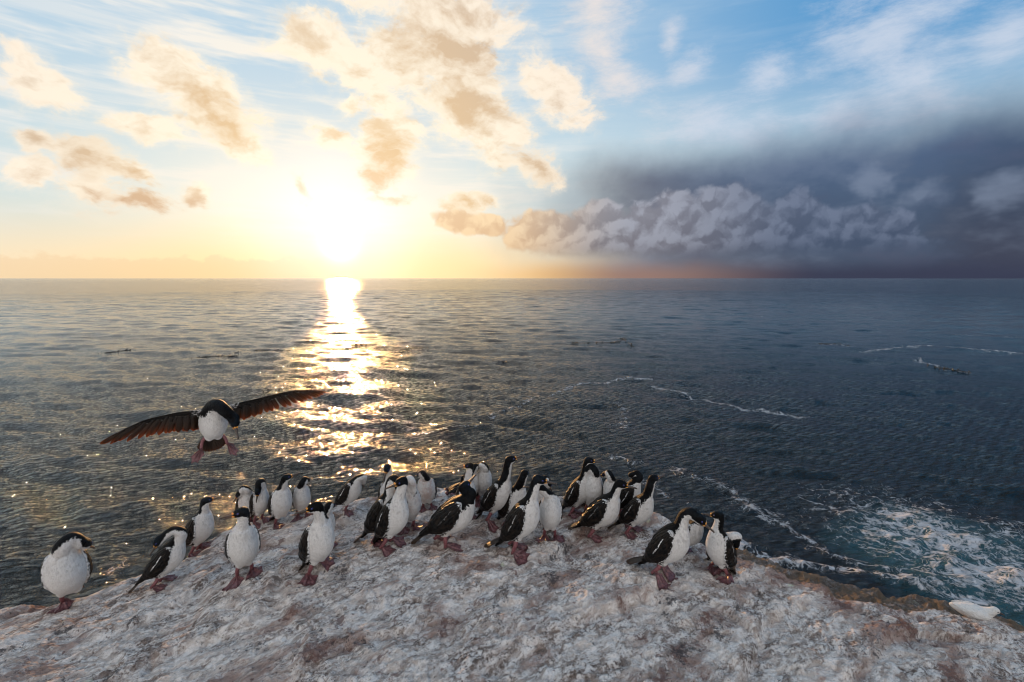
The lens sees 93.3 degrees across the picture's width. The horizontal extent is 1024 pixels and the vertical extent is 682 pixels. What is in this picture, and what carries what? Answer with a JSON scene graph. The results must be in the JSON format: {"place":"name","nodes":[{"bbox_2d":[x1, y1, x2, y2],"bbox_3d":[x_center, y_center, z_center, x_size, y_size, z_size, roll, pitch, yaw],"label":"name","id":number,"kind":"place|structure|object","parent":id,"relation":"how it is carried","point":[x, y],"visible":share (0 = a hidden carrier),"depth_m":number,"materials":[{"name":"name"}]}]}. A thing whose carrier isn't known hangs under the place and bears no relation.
{"place":"outdoors","nodes":[
{"label":"outdoors","id":0,"kind":"place"},
{"bbox_2d":[100,389,325,463],"bbox_3d":[-1.686,0.515,2.889,1.194,0.407,0.423,-6,9,-38],"label":"cormorant","id":1,"kind":"object","parent":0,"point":[210,420],"visible":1,"depth_m":2.77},
{"bbox_2d":[0,278,1023,625],"bbox_3d":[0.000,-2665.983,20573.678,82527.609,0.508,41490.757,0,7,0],"label":"sea","id":2,"kind":"structure","parent":0,"point":[840,430],"depth_m":23.38,"materials":[{"name":"liquid"}]},
{"bbox_2d":[191,354,237,357],"bbox_3d":[-22.738,1.174,37.167,3.071,0.262,1.514,-3,8,-20],"label":"kelp raft","id":3,"kind":"object","parent":2,"relation":"on","point":[215,356],"visible":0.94,"depth_m":37.16,"materials":[{"name":"plant"}]},
{"bbox_2d":[237,349,289,352],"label":"kelp raft","id":4,"kind":"object","parent":2,"relation":"on","point":[269,349],"visible":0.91,"depth_m":40.12,"materials":[{"name":"brown plant"}]},
{"bbox_2d":[253,376,322,396],"bbox_3d":[-12.808,2.457,27.268,1.324,0.206,5.617,2,8,15],"label":"kelp raft","id":5,"kind":"object","parent":2,"relation":"on","point":[312,378],"visible":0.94,"depth_m":28.69,"materials":[{"name":"brown plant"}]},
{"bbox_2d":[333,340,365,347],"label":"kelp raft","id":6,"kind":"object","parent":2,"relation":"on","point":[351,345],"visible":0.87,"depth_m":44.83,"materials":[{"name":"brown plant"}]},
{"bbox_2d":[391,347,428,352],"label":"kelp raft","id":7,"kind":"object","parent":2,"relation":"on","point":[408,348],"visible":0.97,"depth_m":41.17,"materials":[{"name":"brown plant"}]},
{"bbox_2d":[572,338,633,346],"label":"kelp raft","id":8,"kind":"object","parent":2,"relation":"on","point":[605,342],"visible":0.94,"depth_m":45.15,"materials":[{"name":"plant"}]},
{"bbox_2d":[927,363,970,373],"bbox_3d":[28.780,1.824,32.156,0.874,0.290,3.427,-1,7,-7],"label":"kelp raft","id":9,"kind":"object","parent":2,"relation":"on","point":[947,368],"visible":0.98,"depth_m":32.00,"materials":[{"name":"plant"}]},
{"bbox_2d":[0,487,1023,681],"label":"rock headland","id":10,"kind":"structure","parent":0,"point":[578,605],"depth_m":2.92,"materials":[{"name":"grey stone"}]},
{"bbox_2d":[40,532,94,613],"bbox_3d":[-3.084,1.567,3.341,0.387,0.582,0.283,3,8,23],"label":"cormorant","id":11,"kind":"object","parent":10,"relation":"on","point":[66,568],"visible":1,"depth_m":3.22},
{"bbox_2d":[128,526,187,593],"bbox_3d":[-2.514,1.543,3.433,0.368,0.442,0.201,-6,9,-38],"label":"cormorant","id":12,"kind":"object","parent":10,"relation":"on","point":[167,557],"visible":1,"depth_m":3.41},
{"bbox_2d":[185,496,222,557],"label":"cormorant","id":13,"kind":"object","parent":10,"relation":"on","point":[199,526],"visible":0.84,"depth_m":3.83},
{"bbox_2d":[219,506,262,591],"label":"cormorant","id":14,"kind":"object","parent":10,"relation":"on","point":[242,546],"visible":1,"depth_m":3.20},
{"bbox_2d":[233,485,258,521],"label":"cormorant","id":15,"kind":"object","parent":10,"relation":"on","point":[243,494],"visible":0.48,"depth_m":4.11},
{"bbox_2d":[249,478,271,528],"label":"cormorant","id":16,"kind":"object","parent":10,"relation":"on","point":[258,500],"visible":0.93,"depth_m":4.11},
{"bbox_2d":[267,472,299,528],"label":"cormorant","id":17,"kind":"object","parent":10,"relation":"on","point":[280,501],"visible":1,"depth_m":4.00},
{"bbox_2d":[290,476,312,522],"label":"cormorant","id":18,"kind":"object","parent":10,"relation":"on","point":[301,494],"visible":0.96,"depth_m":4.15,"materials":[{"name":"white"}]},
{"bbox_2d":[294,499,334,585],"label":"cormorant","id":19,"kind":"object","parent":10,"relation":"on","point":[316,544],"visible":1,"depth_m":3.20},
{"bbox_2d":[324,501,337,547],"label":"cormorant","id":20,"kind":"object","parent":10,"relation":"on","point":[329,506],"visible":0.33,"depth_m":3.55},
{"bbox_2d":[334,474,366,516],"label":"cormorant","id":21,"kind":"object","parent":10,"relation":"on","point":[349,491],"visible":0.96,"depth_m":4.09,"materials":[{"name":"white"}]},
{"bbox_2d":[354,474,407,547],"bbox_3d":[-1.000,1.274,3.657,0.425,0.576,0.244,-1,8,-11],"label":"cormorant","id":22,"kind":"object","parent":10,"relation":"on","point":[384,498],"visible":0.45,"depth_m":3.58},
{"bbox_2d":[378,463,392,497],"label":"cormorant","id":23,"kind":"object","parent":10,"relation":"on","point":[387,469],"visible":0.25,"depth_m":4.04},
{"bbox_2d":[372,476,408,556],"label":"cormorant","id":24,"kind":"object","parent":10,"relation":"on","point":[392,519],"visible":0.99,"depth_m":3.47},
{"bbox_2d":[396,475,422,534],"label":"cormorant","id":25,"kind":"object","parent":10,"relation":"on","point":[413,497],"visible":0.56,"depth_m":3.72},
{"bbox_2d":[415,470,437,512],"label":"cormorant","id":26,"kind":"object","parent":10,"relation":"on","point":[426,487],"visible":0.91,"depth_m":4.09,"materials":[{"name":"white"}]},
{"bbox_2d":[411,474,476,551],"bbox_3d":[-0.511,1.280,3.593,0.500,0.544,0.238,0,7,1],"label":"cormorant","id":27,"kind":"object","parent":10,"relation":"on","point":[453,514],"visible":1,"depth_m":3.52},
{"bbox_2d":[444,475,463,495],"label":"cormorant","id":28,"kind":"object","parent":10,"relation":"on","point":[451,490],"visible":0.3,"depth_m":4.47,"materials":[{"name":"black"}]},
{"bbox_2d":[456,462,477,519],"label":"cormorant","id":29,"kind":"object","parent":10,"relation":"on","point":[469,466],"visible":0.21,"depth_m":3.87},
{"bbox_2d":[463,463,480,505],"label":"cormorant","id":30,"kind":"object","parent":10,"relation":"on","point":[475,479],"visible":0.31,"depth_m":4.11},
{"bbox_2d":[475,461,491,507],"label":"cormorant","id":31,"kind":"object","parent":10,"relation":"on","point":[485,478],"visible":0.63,"depth_m":4.12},
{"bbox_2d":[475,455,523,532],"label":"cormorant","id":32,"kind":"object","parent":10,"relation":"on","point":[495,497],"visible":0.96,"depth_m":3.82,"materials":[{"name":"black"}]},
{"bbox_2d":[497,469,528,525],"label":"cormorant","id":33,"kind":"object","parent":10,"relation":"on","point":[517,493],"visible":0.6,"depth_m":3.81,"materials":[{"name":"black"}]},
{"bbox_2d":[484,474,556,565],"bbox_3d":[0.047,1.249,3.476,0.489,0.626,0.250,5,9,35],"label":"cormorant","id":34,"kind":"object","parent":10,"relation":"on","point":[522,520],"visible":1,"depth_m":3.41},
{"bbox_2d":[523,485,564,543],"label":"cormorant","id":35,"kind":"object","parent":10,"relation":"on","point":[550,508],"visible":0.91,"depth_m":3.60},
{"bbox_2d":[537,475,551,524],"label":"cormorant","id":36,"kind":"object","parent":10,"relation":"on","point":[547,486],"visible":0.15,"depth_m":3.91,"materials":[{"name":"white"}]},
{"bbox_2d":[562,457,601,518],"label":"cormorant","id":37,"kind":"object","parent":10,"relation":"on","point":[574,496],"visible":0.89,"depth_m":4.05,"materials":[{"name":"black"}]},
{"bbox_2d":[578,464,602,515],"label":"cormorant","id":38,"kind":"object","parent":10,"relation":"on","point":[594,484],"visible":0.61,"depth_m":4.00,"materials":[{"name":"white"}]},
{"bbox_2d":[566,478,636,542],"bbox_3d":[0.680,1.292,3.777,0.565,0.516,0.222,3,8,24],"label":"cormorant","id":39,"kind":"object","parent":10,"relation":"on","point":[603,510],"visible":1,"depth_m":3.70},
{"bbox_2d":[600,470,619,514],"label":"cormorant","id":40,"kind":"object","parent":10,"relation":"on","point":[609,481],"visible":0.38,"depth_m":3.94,"materials":[{"name":"white"}]},
{"bbox_2d":[619,470,642,527],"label":"cormorant","id":41,"kind":"object","parent":10,"relation":"on","point":[627,495],"visible":0.48,"depth_m":3.93,"materials":[{"name":"black"}]},
{"bbox_2d":[607,474,664,539],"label":"cormorant","id":42,"kind":"object","parent":10,"relation":"on","point":[637,510],"visible":1,"depth_m":3.70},
{"bbox_2d":[626,507,714,590],"bbox_3d":[1.019,1.331,3.172,0.242,0.556,0.515,-6,9,-38],"label":"cormorant","id":43,"kind":"object","parent":10,"relation":"on","point":[668,543],"visible":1,"depth_m":3.10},
{"bbox_2d":[686,515,706,553],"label":"cormorant","id":44,"kind":"object","parent":10,"relation":"on","point":[696,530],"visible":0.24,"depth_m":3.47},
{"bbox_2d":[701,511,736,584],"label":"cormorant","id":45,"kind":"object","parent":10,"relation":"on","point":[721,550],"visible":0.98,"depth_m":3.25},
{"bbox_2d":[703,532,741,574],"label":"cormorant","id":46,"kind":"object","parent":10,"relation":"on","point":[735,538],"visible":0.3,"depth_m":3.27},
{"bbox_2d":[949,600,1004,620],"bbox_3d":[3.007,1.755,3.133,0.267,0.129,0.126,4,9,30],"label":"sheathbill","id":47,"kind":"object","parent":10,"relation":"on","point":[968,609],"visible":0.92,"depth_m":3.10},
{"bbox_2d":[0,0,1023,277],"label":"sky","id":48,"kind":"structure","parent":0,"point":[139,138],"materials":[{"name":"blue"}]}
]}

